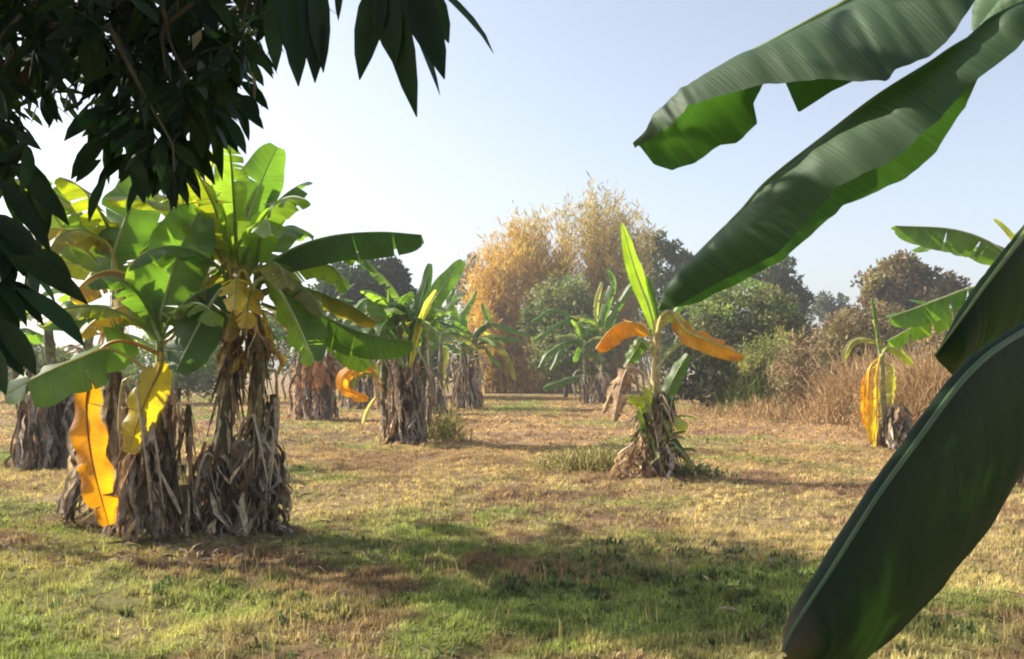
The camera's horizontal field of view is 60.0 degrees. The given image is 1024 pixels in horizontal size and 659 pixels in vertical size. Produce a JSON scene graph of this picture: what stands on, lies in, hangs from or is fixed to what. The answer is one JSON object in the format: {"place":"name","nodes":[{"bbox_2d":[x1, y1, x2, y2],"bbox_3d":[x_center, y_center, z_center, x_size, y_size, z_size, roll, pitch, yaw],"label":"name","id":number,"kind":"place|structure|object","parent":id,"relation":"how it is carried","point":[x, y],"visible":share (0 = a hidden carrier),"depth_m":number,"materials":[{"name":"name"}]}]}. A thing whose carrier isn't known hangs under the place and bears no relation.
{"place":"outdoors","nodes":[
{"label":"outdoors","id":0,"kind":"place"},
{"bbox_2d":[0,372,1023,658],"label":"ground","id":1,"kind":"structure","parent":0,"point":[300,650],"depth_m":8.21,"materials":[{"name":"green plant"}]},
{"bbox_2d":[0,342,77,393],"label":"shrub","id":2,"kind":"object","parent":1,"relation":"on","point":[39,353],"visible":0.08,"depth_m":38.97,"materials":[{"name":"green plant"}]},
{"bbox_2d":[3,288,155,469],"bbox_3d":[-6.889,0.768,13.491,3.052,2.667,2.585,1,-3,-20],"label":"banana clump","id":3,"kind":"object","parent":1,"relation":"on","point":[40,433],"visible":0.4,"depth_m":13.25,"materials":[{"name":"brown plant"}]},
{"bbox_2d":[14,176,160,524],"bbox_3d":[-4.012,0.149,8.976,2.252,3.453,2.167,0,-2,0],"label":"banana plant","id":4,"kind":"object","parent":1,"relation":"on","point":[111,244],"visible":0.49,"depth_m":8.66,"materials":[{"name":"green plant"}]},
{"bbox_2d":[2,266,266,542],"bbox_3d":[-3.304,0.628,7.926,1.886,2.406,1.991,0,-2,0],"label":"banana plant","id":5,"kind":"object","parent":1,"relation":"on","point":[152,498],"visible":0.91,"depth_m":7.67,"materials":[{"name":"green plant"}]},
{"bbox_2d":[122,334,249,402],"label":"shrub","id":6,"kind":"object","parent":1,"relation":"on","point":[207,371],"visible":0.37,"depth_m":37.04,"materials":[{"name":"green plant"}]},
{"bbox_2d":[104,143,312,538],"bbox_3d":[-2.756,0.091,8.106,1.783,3.632,2.092,1,-3,-12],"label":"banana plant","id":7,"kind":"object","parent":1,"relation":"on","point":[197,251],"visible":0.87,"depth_m":7.91,"materials":[{"name":"green plant"}]},
{"bbox_2d":[0,0,493,394],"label":"mango tree","id":8,"kind":"object","parent":1,"relation":"on","point":[202,101],"visible":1,"depth_m":2.44,"materials":[{"name":"green plant"}]},
{"bbox_2d":[240,286,344,379],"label":"shrub","id":9,"kind":"object","parent":1,"relation":"on","point":[273,323],"visible":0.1,"depth_m":43.51,"materials":[{"name":"green plant"}]},
{"bbox_2d":[261,283,356,419],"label":"banana clump","id":10,"kind":"object","parent":1,"relation":"on","point":[316,380],"visible":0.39,"depth_m":25.54,"materials":[{"name":"brown plant"}]},
{"bbox_2d":[216,219,423,537],"bbox_3d":[-1.941,0.384,8.263,1.626,2.959,1.996,2,-3,-39],"label":"banana plant","id":11,"kind":"object","parent":1,"relation":"on","point":[300,318],"visible":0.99,"depth_m":8.03,"materials":[{"name":"green plant"}]},
{"bbox_2d":[338,315,376,408],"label":"banana clump","id":12,"kind":"object","parent":1,"relation":"on","point":[364,385],"visible":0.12,"depth_m":32.67,"materials":[{"name":"brown plant"}]},
{"bbox_2d":[307,256,417,396],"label":"mango tree","id":13,"kind":"object","parent":1,"relation":"on","point":[394,272],"visible":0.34,"depth_m":44.73,"materials":[{"name":"green plant"}]},
{"bbox_2d":[336,259,465,443],"bbox_3d":[-2.344,0.433,17.685,2.971,3.686,2.521,2,-3,-44],"label":"banana clump","id":14,"kind":"object","parent":1,"relation":"on","point":[402,419],"visible":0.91,"depth_m":17.50,"materials":[{"name":"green plant"}]},
{"bbox_2d":[374,305,473,384],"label":"shrub","id":15,"kind":"object","parent":1,"relation":"on","point":[435,360],"visible":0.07,"depth_m":45.97,"materials":[{"name":"green plant"}]},
{"bbox_2d":[402,310,477,413],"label":"banana clump","id":16,"kind":"object","parent":1,"relation":"on","point":[440,398],"visible":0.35,"depth_m":29.08,"materials":[{"name":"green plant"}]},
{"bbox_2d":[423,400,477,441],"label":"tall weeds","id":17,"kind":"object","parent":1,"relation":"on","point":[447,430],"visible":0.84,"depth_m":18.01,"materials":[{"name":"green plant"}]},
{"bbox_2d":[0,394,901,447],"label":"short grass","id":18,"kind":"structure","parent":1,"relation":"on","point":[475,415],"depth_m":23.42,"materials":[{"name":"plant"}]},
{"bbox_2d":[454,251,478,331],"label":"tree","id":19,"kind":"object","parent":1,"relation":"on","point":[459,283],"visible":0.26,"depth_m":94.78,"materials":[{"name":"green plant"}]},
{"bbox_2d":[427,288,527,408],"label":"banana clump","id":20,"kind":"object","parent":1,"relation":"on","point":[473,398],"visible":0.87,"depth_m":32.98,"materials":[{"name":"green plant"}]},
{"bbox_2d":[435,212,569,392],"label":"bamboo clump","id":21,"kind":"object","parent":1,"relation":"on","point":[499,296],"visible":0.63,"depth_m":53.20,"materials":[{"name":"yellow plant"}]},
{"bbox_2d":[0,459,1023,658],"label":"leaf litter","id":22,"kind":"object","parent":1,"relation":"on","point":[174,548],"visible":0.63,"depth_m":7.21,"materials":[{"name":"brown plant"}]},
{"bbox_2d":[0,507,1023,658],"bbox_3d":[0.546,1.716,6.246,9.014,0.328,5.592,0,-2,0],"label":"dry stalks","id":23,"kind":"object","parent":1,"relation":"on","point":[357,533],"visible":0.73,"depth_m":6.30,"materials":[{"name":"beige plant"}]},
{"bbox_2d":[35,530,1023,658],"bbox_3d":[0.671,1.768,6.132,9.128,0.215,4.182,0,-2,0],"label":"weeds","id":24,"kind":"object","parent":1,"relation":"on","point":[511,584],"visible":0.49,"depth_m":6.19,"materials":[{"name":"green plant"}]},
{"bbox_2d":[499,199,584,391],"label":"bamboo clump","id":25,"kind":"object","parent":1,"relation":"on","point":[560,268],"visible":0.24,"depth_m":55.23,"materials":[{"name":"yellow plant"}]},
{"bbox_2d":[496,445,632,475],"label":"grass tuft","id":26,"kind":"object","parent":1,"relation":"on","point":[598,459],"visible":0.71,"depth_m":13.01,"materials":[{"name":"green plant"}]},
{"bbox_2d":[516,270,618,396],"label":"shrub","id":27,"kind":"object","parent":1,"relation":"on","point":[576,303],"visible":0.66,"depth_m":44.30,"materials":[{"name":"green plant"}]},
{"bbox_2d":[531,269,632,402],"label":"banana clump","id":28,"kind":"object","parent":1,"relation":"on","point":[601,326],"visible":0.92,"depth_m":38.01,"materials":[{"name":"green plant"}]},
{"bbox_2d":[545,171,665,391],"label":"bamboo clump","id":29,"kind":"object","parent":1,"relation":"on","point":[602,255],"visible":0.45,"depth_m":56.52,"materials":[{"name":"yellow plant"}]},
{"bbox_2d":[633,229,699,373],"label":"tree","id":30,"kind":"object","parent":1,"relation":"on","point":[676,261],"visible":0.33,"depth_m":59.34,"materials":[{"name":"green plant"}]},
{"bbox_2d":[595,222,744,480],"bbox_3d":[2.128,0.263,12.205,1.977,3.498,0.985,0,-2,0],"label":"banana plant","id":31,"kind":"object","parent":1,"relation":"on","point":[653,449],"visible":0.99,"depth_m":12.07,"materials":[{"name":"green plant"}]},
{"bbox_2d":[650,335,743,408],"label":"shrub","id":32,"kind":"object","parent":1,"relation":"on","point":[694,388],"visible":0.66,"depth_m":29.31,"materials":[{"name":"green plant"}]},
{"bbox_2d":[661,457,737,478],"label":"tall weeds","id":33,"kind":"object","parent":1,"relation":"on","point":[699,470],"visible":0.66,"depth_m":12.15,"materials":[{"name":"green plant"}]},
{"bbox_2d":[673,278,772,399],"bbox_3d":[8.867,0.216,37.008,3.464,5.761,2.865,-2,-3,36],"label":"tree","id":34,"kind":"object","parent":1,"relation":"on","point":[678,309],"visible":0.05,"depth_m":36.91,"materials":[{"name":"green plant"}]},
{"bbox_2d":[670,279,809,377],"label":"shrub","id":35,"kind":"object","parent":1,"relation":"on","point":[718,321],"visible":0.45,"depth_m":32.69,"materials":[{"name":"green plant"}]},
{"bbox_2d":[695,354,786,413],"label":"tall weeds","id":36,"kind":"object","parent":1,"relation":"on","point":[736,395],"visible":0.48,"depth_m":28.42,"materials":[{"name":"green plant"}]},
{"bbox_2d":[730,324,812,396],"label":"shrub","id":37,"kind":"object","parent":1,"relation":"on","point":[763,352],"visible":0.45,"depth_m":28.78,"materials":[{"name":"green plant"}]},
{"bbox_2d":[746,255,817,354],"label":"tree","id":38,"kind":"object","parent":1,"relation":"on","point":[777,273],"visible":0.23,"depth_m":55.07,"materials":[{"name":"green plant"}]},
{"bbox_2d":[633,0,1023,658],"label":"banana plant","id":39,"kind":"object","parent":1,"relation":"on","point":[921,520],"visible":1,"depth_m":2.70,"materials":[{"name":"green plant"}]},
{"bbox_2d":[764,308,893,415],"bbox_3d":[9.310,1.091,26.502,3.875,3.549,3.123,0,-2,0],"label":"shrub","id":40,"kind":"object","parent":1,"relation":"on","point":[838,336],"visible":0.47,"depth_m":25.96,"materials":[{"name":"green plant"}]},
{"bbox_2d":[805,290,858,344],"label":"tree","id":41,"kind":"object","parent":1,"relation":"on","point":[822,304],"visible":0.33,"depth_m":84.70,"materials":[{"name":"green plant"}]},
{"bbox_2d":[810,301,919,376],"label":"shrub","id":42,"kind":"object","parent":1,"relation":"on","point":[892,330],"visible":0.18,"depth_m":35.20,"materials":[{"name":"brown plant"}]},
{"bbox_2d":[841,298,913,449],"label":"banana plant","id":43,"kind":"object","parent":1,"relation":"on","point":[890,428],"visible":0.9,"depth_m":16.54,"materials":[{"name":"yellow plant"}]},
{"bbox_2d":[850,248,972,368],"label":"tree","id":44,"kind":"object","parent":1,"relation":"on","point":[888,282],"visible":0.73,"depth_m":51.53,"materials":[{"name":"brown plant"}]},
{"bbox_2d":[883,300,953,368],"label":"shrub","id":45,"kind":"object","parent":1,"relation":"on","point":[933,339],"visible":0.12,"depth_m":42.24,"materials":[{"name":"brown plant"}]},
{"bbox_2d":[885,218,1023,487],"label":"banana plant","id":46,"kind":"object","parent":1,"relation":"on","point":[923,317],"visible":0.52,"depth_m":11.14,"materials":[{"name":"green plant"}]},
{"bbox_2d":[0,443,1023,532],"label":"short grass","id":47,"kind":"structure","parent":0,"point":[482,520],"depth_m":11.15,"materials":[{"name":"plant"}]},
{"bbox_2d":[0,0,1023,371],"label":"sky","id":48,"kind":"structure","parent":0,"point":[566,90],"materials":[{"name":"blue"}]},
{"bbox_2d":[677,393,830,424],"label":"tall dry grass","id":49,"kind":"structure","parent":0,"point":[765,410],"depth_m":26.24,"materials":[{"name":"beige plant"}]},
{"bbox_2d":[767,345,927,425],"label":"tall dry grass","id":50,"kind":"structure","parent":0,"point":[833,410],"depth_m":23.67,"materials":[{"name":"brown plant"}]},
{"bbox_2d":[817,335,951,435],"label":"tall dry grass","id":51,"kind":"structure","parent":0,"point":[915,394],"depth_m":19.57,"materials":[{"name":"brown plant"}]}
]}

